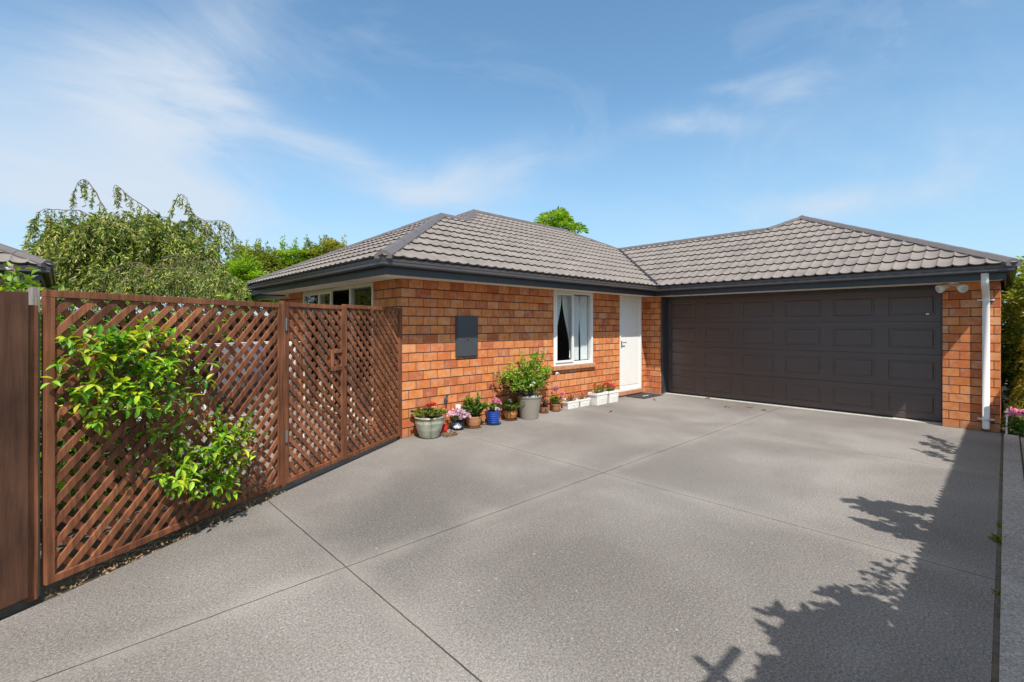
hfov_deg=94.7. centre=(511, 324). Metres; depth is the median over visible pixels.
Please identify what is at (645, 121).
sky
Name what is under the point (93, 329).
garden shrub
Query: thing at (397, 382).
lattice screen
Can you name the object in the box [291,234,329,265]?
tall shrub
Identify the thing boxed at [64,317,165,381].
garden shrub
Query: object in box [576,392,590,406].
white trough
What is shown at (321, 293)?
sliding door
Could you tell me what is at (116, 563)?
leaf litter
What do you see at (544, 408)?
pot
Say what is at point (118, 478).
garden shrub
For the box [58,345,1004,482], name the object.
ground
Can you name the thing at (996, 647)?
joint soil
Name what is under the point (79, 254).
weeping tree
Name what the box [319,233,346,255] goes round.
tall shrub
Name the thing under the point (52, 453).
lattice screen
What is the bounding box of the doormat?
[626,393,662,398]
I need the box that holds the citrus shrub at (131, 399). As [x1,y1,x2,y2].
[40,292,268,527]
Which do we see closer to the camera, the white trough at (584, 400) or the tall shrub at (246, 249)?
the white trough at (584, 400)
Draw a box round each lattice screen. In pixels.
[28,287,284,595]
[342,304,401,459]
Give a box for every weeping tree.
[20,179,241,334]
[83,255,256,357]
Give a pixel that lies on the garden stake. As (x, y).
(1007, 410)
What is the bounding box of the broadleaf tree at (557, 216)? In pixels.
[533,206,588,233]
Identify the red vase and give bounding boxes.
[441,415,447,432]
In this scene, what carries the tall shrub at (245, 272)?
on the ground
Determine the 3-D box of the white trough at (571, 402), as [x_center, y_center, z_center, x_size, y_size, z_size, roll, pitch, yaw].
[1.100,1.401,8.817,0.367,0.298,0.176,0,0,-44]
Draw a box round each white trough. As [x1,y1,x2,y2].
[561,392,579,408]
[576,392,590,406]
[588,382,607,404]
[600,379,619,402]
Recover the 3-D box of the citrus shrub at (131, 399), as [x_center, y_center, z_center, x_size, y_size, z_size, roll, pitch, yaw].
[-2.578,0.644,3.484,1.034,1.869,1.782,0,0,18]
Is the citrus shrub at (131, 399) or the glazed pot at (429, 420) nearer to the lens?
the citrus shrub at (131, 399)
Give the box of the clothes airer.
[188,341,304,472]
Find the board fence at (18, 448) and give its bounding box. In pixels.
[0,291,37,609]
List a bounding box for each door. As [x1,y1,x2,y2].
[303,282,373,424]
[621,299,638,388]
[668,288,940,422]
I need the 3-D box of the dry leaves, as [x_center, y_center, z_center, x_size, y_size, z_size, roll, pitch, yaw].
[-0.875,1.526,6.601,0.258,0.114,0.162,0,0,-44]
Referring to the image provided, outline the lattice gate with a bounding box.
[285,302,347,483]
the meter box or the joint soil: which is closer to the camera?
the joint soil
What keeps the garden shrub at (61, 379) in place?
on the planting strip
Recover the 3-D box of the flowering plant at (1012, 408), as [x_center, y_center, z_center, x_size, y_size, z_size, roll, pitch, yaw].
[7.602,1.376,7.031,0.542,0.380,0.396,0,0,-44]
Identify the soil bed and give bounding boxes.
[1002,380,1023,437]
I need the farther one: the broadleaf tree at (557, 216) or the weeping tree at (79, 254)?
the broadleaf tree at (557, 216)
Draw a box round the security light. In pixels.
[935,282,968,292]
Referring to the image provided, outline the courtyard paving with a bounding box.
[81,387,398,494]
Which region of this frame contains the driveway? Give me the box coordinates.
[0,392,1000,681]
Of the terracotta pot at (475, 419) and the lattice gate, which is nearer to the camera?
the lattice gate
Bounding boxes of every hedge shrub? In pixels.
[1001,256,1023,338]
[1001,256,1023,394]
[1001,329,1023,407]
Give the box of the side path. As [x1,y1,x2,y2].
[1021,437,1023,460]
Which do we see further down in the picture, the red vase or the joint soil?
the joint soil
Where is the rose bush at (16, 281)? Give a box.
[0,264,43,318]
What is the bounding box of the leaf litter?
[42,489,284,594]
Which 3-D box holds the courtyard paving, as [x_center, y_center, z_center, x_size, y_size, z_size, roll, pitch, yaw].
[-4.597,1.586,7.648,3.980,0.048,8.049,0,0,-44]
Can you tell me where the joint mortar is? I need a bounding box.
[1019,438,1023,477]
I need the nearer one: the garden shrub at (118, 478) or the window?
the garden shrub at (118, 478)
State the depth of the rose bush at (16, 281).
3.10 m
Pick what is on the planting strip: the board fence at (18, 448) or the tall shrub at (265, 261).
the board fence at (18, 448)
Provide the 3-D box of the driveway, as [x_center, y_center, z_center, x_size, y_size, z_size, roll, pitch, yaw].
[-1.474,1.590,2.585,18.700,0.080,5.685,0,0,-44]
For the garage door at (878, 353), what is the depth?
8.67 m
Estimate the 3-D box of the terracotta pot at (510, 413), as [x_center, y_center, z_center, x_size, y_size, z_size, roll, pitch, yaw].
[-0.028,1.373,7.712,0.501,0.355,0.487,0,0,-41]
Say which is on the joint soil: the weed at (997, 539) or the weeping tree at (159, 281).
the weed at (997, 539)
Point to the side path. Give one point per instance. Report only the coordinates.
(1022, 441)
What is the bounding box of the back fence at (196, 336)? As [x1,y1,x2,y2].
[61,315,273,389]
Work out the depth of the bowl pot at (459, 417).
6.94 m
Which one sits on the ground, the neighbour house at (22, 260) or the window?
the neighbour house at (22, 260)
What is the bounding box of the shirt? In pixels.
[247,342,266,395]
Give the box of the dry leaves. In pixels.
[441,430,458,437]
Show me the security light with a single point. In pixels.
(962, 288)
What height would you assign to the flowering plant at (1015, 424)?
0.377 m
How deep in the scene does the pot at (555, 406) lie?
8.45 m
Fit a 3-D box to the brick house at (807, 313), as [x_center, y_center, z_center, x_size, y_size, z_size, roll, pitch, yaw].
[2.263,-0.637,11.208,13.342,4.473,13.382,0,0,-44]
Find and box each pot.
[410,402,448,438]
[446,408,471,429]
[461,391,488,428]
[485,396,501,424]
[500,398,524,420]
[539,398,549,413]
[549,386,565,411]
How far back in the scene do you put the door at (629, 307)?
10.41 m
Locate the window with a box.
[552,290,595,370]
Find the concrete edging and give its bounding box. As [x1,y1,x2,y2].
[999,434,1023,681]
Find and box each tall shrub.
[206,253,278,341]
[221,238,277,273]
[245,241,289,309]
[269,234,312,270]
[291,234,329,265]
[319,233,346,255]
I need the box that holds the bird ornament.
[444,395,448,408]
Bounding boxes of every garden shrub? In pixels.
[1,261,162,522]
[40,318,94,430]
[40,336,191,500]
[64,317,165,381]
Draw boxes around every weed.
[988,532,1007,543]
[991,588,1000,595]
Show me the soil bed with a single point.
(1003, 430)
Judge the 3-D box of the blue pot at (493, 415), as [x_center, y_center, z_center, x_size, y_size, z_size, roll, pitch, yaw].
[-0.289,1.331,7.407,0.278,0.439,0.326,0,0,-5]
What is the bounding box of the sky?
[0,0,1023,327]
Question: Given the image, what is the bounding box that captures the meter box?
[455,316,477,357]
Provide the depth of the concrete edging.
2.95 m
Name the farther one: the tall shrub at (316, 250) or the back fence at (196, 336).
the tall shrub at (316, 250)
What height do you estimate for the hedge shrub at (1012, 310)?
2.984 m
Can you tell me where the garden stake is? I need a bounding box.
[1005,408,1008,433]
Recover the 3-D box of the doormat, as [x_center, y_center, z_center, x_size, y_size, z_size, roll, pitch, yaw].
[2.901,1.542,10.310,0.800,0.014,0.440,0,0,-44]
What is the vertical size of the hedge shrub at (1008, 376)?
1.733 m
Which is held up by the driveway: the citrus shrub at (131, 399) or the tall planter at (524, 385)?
the tall planter at (524, 385)
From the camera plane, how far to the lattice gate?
4.82 m
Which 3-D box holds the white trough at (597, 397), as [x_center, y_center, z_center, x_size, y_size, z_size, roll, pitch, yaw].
[1.701,1.325,9.255,0.388,0.449,0.252,0,0,-44]
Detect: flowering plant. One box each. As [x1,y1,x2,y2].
[1000,408,1023,435]
[1003,406,1023,418]
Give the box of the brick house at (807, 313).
[246,209,1021,437]
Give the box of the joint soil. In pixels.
[991,436,1003,681]
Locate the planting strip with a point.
(13, 609)
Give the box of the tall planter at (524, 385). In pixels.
[491,347,558,419]
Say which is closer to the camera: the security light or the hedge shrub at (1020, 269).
the security light
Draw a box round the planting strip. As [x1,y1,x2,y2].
[0,479,276,620]
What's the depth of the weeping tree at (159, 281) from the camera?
7.99 m
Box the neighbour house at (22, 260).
[0,243,55,292]

